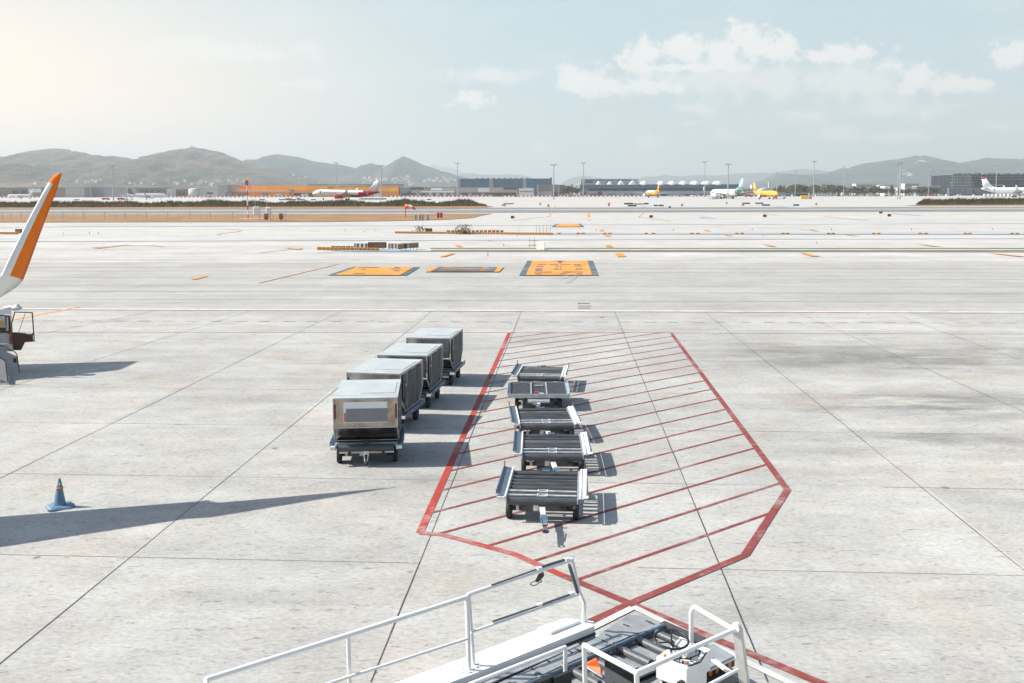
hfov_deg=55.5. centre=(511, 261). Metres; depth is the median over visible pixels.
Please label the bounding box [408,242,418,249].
sign board
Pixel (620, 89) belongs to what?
sky
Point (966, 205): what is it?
dry grass patch
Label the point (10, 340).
airstair truck
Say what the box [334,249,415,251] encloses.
shadowed drain
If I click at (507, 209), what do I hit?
runway shoulder
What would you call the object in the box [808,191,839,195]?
town block
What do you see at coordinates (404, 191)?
cargo shed
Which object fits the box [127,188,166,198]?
airliner
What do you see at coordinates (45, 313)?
yellow lead line
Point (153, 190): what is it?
office building
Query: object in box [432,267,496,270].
ground marking
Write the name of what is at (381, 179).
light mast
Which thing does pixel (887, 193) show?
town block
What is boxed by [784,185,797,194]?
tree
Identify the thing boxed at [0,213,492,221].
dry grass strip
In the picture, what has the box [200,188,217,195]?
cargo shed
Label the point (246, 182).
obstacle pole
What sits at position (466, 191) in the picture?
cargo terminal
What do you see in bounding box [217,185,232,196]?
cargo shed
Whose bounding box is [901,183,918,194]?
town block
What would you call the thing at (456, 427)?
saw cuts
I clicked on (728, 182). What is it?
light mast
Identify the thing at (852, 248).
yellow taxi line
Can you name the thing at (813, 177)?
light mast
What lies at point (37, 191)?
cargo shed
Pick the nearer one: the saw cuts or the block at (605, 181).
the saw cuts
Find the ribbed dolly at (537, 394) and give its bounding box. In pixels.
[507,378,569,409]
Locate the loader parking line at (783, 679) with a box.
[630,605,795,682]
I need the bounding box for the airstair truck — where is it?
[0,304,34,384]
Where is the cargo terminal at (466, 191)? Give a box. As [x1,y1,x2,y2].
[411,187,517,196]
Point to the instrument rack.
(529, 240)
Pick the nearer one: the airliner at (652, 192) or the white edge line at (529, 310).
the white edge line at (529, 310)
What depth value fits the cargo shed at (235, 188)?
2183.65 m
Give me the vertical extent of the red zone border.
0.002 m
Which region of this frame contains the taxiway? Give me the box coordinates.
[0,262,1023,311]
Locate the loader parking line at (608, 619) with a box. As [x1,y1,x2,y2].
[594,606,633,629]
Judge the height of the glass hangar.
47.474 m
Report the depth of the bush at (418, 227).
167.96 m
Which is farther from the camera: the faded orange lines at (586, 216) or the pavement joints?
the faded orange lines at (586, 216)
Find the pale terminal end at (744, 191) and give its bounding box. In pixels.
[742,188,772,195]
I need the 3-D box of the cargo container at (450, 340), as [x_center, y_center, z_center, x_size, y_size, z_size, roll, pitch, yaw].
[-2.774,3.181,35.398,1.646,1.216,2.386,0,4,7]
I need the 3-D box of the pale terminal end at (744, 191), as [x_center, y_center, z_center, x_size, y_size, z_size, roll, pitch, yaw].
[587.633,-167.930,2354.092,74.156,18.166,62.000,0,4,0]
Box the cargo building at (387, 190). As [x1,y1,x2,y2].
[232,185,402,196]
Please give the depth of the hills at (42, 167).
7374.08 m
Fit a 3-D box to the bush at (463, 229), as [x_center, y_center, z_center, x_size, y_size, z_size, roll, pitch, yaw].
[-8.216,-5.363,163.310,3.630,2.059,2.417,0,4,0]
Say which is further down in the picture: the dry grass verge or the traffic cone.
the traffic cone
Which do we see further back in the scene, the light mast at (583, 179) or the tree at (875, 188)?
the tree at (875, 188)
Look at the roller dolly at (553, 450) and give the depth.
23.90 m
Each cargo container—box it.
[332,379,401,441]
[346,358,422,411]
[377,343,442,390]
[406,328,462,369]
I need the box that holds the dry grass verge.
[0,206,492,208]
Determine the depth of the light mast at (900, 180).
1049.36 m
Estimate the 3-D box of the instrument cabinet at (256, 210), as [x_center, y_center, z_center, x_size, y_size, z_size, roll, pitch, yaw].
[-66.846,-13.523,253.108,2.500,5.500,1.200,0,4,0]
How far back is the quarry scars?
11431.60 m
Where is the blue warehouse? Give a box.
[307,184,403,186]
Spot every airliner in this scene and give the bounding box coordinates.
[0,173,61,297]
[8,191,33,197]
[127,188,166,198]
[313,180,379,199]
[637,183,668,197]
[703,179,753,198]
[747,183,784,198]
[981,177,1023,196]
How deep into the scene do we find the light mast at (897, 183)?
1143.52 m
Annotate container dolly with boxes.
[330,422,405,465]
[402,398,424,423]
[420,379,444,407]
[441,360,464,384]
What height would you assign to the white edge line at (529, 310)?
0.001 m
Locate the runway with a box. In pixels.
[0,207,1023,213]
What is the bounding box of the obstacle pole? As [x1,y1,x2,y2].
[237,180,263,218]
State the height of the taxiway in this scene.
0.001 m
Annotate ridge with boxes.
[458,169,826,186]
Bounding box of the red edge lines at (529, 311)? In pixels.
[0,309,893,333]
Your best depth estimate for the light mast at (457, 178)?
1897.20 m
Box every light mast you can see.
[109,165,115,199]
[378,165,383,199]
[455,163,459,196]
[550,164,556,199]
[583,163,583,196]
[702,161,707,196]
[725,164,731,198]
[812,161,816,196]
[896,164,899,198]
[897,162,903,198]
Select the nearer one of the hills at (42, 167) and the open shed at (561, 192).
the open shed at (561, 192)
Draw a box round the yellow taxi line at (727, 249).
[430,249,1023,249]
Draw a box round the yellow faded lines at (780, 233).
[505,205,1023,233]
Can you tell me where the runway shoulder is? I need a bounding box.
[0,209,812,210]
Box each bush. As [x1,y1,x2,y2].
[414,226,425,230]
[453,224,473,233]
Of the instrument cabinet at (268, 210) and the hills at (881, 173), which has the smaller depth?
the instrument cabinet at (268, 210)
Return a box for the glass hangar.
[458,177,551,195]
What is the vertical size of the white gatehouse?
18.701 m
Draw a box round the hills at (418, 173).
[243,154,469,186]
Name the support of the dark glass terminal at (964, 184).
on the ground
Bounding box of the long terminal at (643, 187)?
[576,179,741,195]
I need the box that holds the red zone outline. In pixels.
[416,332,564,576]
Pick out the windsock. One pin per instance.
(407, 206)
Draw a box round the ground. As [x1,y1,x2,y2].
[0,196,1023,309]
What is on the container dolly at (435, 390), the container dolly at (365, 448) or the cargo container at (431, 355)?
the cargo container at (431, 355)
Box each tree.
[562,186,574,196]
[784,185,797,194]
[796,183,807,194]
[806,184,819,191]
[820,184,830,194]
[848,185,855,195]
[871,184,879,195]
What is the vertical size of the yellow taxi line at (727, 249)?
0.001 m
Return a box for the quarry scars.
[899,160,928,175]
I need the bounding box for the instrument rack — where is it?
[528,235,537,248]
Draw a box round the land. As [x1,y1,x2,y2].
[840,195,944,195]
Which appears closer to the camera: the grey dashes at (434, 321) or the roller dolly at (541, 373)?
the roller dolly at (541, 373)
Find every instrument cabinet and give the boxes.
[250,199,259,219]
[262,200,270,219]
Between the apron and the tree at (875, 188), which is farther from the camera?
the tree at (875, 188)
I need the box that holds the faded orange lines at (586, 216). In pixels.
[2,205,882,282]
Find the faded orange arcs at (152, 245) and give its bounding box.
[93,229,240,247]
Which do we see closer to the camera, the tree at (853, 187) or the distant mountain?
the tree at (853, 187)
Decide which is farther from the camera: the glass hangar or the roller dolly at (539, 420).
the glass hangar
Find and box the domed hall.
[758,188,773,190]
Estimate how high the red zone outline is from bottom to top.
0.002 m
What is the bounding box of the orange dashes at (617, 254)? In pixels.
[192,213,1018,278]
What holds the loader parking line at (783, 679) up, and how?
on the apron
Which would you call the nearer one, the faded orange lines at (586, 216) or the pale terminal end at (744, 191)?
the faded orange lines at (586, 216)
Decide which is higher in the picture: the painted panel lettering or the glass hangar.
the glass hangar
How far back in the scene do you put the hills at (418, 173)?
10757.73 m
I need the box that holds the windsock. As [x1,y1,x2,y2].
[405,202,415,216]
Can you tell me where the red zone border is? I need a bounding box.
[560,332,827,682]
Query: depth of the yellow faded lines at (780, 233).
163.17 m
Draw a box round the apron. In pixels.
[0,309,1023,682]
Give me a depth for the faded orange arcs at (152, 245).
128.48 m
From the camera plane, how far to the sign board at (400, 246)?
115.88 m
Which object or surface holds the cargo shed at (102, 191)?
on the ground
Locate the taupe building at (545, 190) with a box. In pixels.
[538,185,558,196]
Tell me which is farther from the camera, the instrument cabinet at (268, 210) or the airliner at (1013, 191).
the airliner at (1013, 191)
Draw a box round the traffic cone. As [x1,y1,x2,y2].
[45,478,74,511]
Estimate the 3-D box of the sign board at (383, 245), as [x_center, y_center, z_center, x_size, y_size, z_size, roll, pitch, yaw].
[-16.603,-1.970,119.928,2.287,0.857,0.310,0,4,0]
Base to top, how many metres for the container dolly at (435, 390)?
0.612 m
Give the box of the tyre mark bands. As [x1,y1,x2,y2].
[0,221,1023,241]
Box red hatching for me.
[433,332,778,579]
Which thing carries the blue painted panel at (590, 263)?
on the ground
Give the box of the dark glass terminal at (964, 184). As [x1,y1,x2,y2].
[931,173,1023,195]
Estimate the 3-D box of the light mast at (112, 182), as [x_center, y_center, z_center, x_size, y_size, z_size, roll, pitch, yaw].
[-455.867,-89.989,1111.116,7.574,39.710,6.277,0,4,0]
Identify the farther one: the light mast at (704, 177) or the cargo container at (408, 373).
the light mast at (704, 177)
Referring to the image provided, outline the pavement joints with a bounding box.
[0,310,1023,681]
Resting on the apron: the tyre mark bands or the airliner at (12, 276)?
the airliner at (12, 276)
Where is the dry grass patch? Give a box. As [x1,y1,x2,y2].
[909,205,1023,205]
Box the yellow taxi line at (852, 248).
[645,248,1023,251]
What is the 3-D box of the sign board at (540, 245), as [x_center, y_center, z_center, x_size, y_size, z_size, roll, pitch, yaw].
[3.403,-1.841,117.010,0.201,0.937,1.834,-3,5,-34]
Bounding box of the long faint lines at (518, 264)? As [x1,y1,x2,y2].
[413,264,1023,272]
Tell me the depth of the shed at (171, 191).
2114.82 m
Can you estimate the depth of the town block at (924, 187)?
2293.61 m
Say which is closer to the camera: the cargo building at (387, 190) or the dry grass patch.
the dry grass patch
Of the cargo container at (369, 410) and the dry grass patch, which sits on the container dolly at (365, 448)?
the cargo container at (369, 410)
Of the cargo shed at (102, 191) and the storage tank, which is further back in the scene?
the cargo shed at (102, 191)
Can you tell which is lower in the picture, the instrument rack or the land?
the instrument rack
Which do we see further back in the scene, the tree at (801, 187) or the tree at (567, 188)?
the tree at (801, 187)
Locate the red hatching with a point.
(643, 556)
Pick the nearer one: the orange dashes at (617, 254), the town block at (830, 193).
the orange dashes at (617, 254)
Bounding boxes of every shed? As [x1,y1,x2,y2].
[0,187,64,196]
[65,187,91,196]
[92,187,136,196]
[166,188,176,196]
[176,190,187,195]
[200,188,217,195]
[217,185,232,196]
[227,184,243,190]
[400,187,410,196]
[559,185,564,194]
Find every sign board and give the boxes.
[368,242,386,248]
[397,243,403,250]
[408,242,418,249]
[536,242,544,249]
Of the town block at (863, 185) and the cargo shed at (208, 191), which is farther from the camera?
the town block at (863, 185)
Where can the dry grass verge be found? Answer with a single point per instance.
(378, 207)
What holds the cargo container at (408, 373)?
on the container dolly at (414, 410)
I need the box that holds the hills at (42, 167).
[0,148,331,189]
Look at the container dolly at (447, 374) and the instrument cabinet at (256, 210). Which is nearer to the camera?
the container dolly at (447, 374)
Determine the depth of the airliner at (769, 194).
1094.37 m
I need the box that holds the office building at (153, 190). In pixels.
[137,187,171,194]
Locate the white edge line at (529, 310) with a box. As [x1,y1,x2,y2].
[0,308,1023,312]
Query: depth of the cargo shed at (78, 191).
2134.52 m
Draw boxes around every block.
[580,179,637,183]
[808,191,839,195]
[852,184,871,194]
[880,186,890,195]
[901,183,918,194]
[912,186,940,195]
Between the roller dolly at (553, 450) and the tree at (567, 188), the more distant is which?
the tree at (567, 188)
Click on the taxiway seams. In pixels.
(486, 300)
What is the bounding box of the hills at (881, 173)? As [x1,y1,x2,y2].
[742,156,1023,192]
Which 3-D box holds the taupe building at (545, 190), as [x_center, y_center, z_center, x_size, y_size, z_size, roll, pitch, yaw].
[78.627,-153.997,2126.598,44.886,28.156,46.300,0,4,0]
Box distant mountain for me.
[429,165,463,174]
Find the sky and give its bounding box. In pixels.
[0,0,1023,184]
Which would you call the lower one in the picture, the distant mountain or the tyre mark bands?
the tyre mark bands
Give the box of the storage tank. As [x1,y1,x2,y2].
[188,188,199,196]
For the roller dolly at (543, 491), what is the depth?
20.54 m
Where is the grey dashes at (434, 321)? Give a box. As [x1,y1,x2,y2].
[282,321,891,322]
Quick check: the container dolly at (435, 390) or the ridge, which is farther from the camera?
the ridge
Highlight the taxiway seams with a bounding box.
[28,260,1023,301]
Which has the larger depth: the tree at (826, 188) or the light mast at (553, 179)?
the tree at (826, 188)
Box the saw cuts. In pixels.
[0,313,1023,575]
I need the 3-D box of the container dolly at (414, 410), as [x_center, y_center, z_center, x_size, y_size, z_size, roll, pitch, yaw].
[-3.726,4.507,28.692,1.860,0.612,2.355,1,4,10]
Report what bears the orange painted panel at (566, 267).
on the blue painted panel at (590, 263)
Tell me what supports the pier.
on the ground
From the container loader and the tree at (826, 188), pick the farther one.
the tree at (826, 188)
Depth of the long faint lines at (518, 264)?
93.28 m
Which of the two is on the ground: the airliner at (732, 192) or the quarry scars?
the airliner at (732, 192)
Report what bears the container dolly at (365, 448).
on the apron
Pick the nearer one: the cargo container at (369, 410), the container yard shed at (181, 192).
the cargo container at (369, 410)
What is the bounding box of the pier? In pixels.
[778,193,809,195]
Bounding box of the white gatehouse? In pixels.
[519,188,533,196]
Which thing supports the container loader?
on the apron
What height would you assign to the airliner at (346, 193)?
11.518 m
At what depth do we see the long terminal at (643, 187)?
2242.63 m
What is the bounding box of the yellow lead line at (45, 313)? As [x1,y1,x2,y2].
[13,307,78,319]
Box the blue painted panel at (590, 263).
[330,224,597,274]
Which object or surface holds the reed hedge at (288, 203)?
on the ground
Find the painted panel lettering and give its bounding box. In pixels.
[353,261,582,273]
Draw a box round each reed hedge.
[0,197,486,206]
[916,197,1023,204]
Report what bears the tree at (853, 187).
on the ground
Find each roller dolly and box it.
[496,460,587,532]
[509,401,581,433]
[511,360,568,381]
[513,426,592,472]
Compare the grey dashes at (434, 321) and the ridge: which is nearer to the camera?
the grey dashes at (434, 321)
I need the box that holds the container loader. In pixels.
[203,557,749,682]
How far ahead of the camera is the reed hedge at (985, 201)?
549.78 m
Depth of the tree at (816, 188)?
1938.68 m
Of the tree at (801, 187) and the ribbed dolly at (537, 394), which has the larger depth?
the tree at (801, 187)
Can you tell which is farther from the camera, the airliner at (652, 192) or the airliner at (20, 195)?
the airliner at (20, 195)
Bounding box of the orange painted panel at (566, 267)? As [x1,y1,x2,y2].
[335,224,591,274]

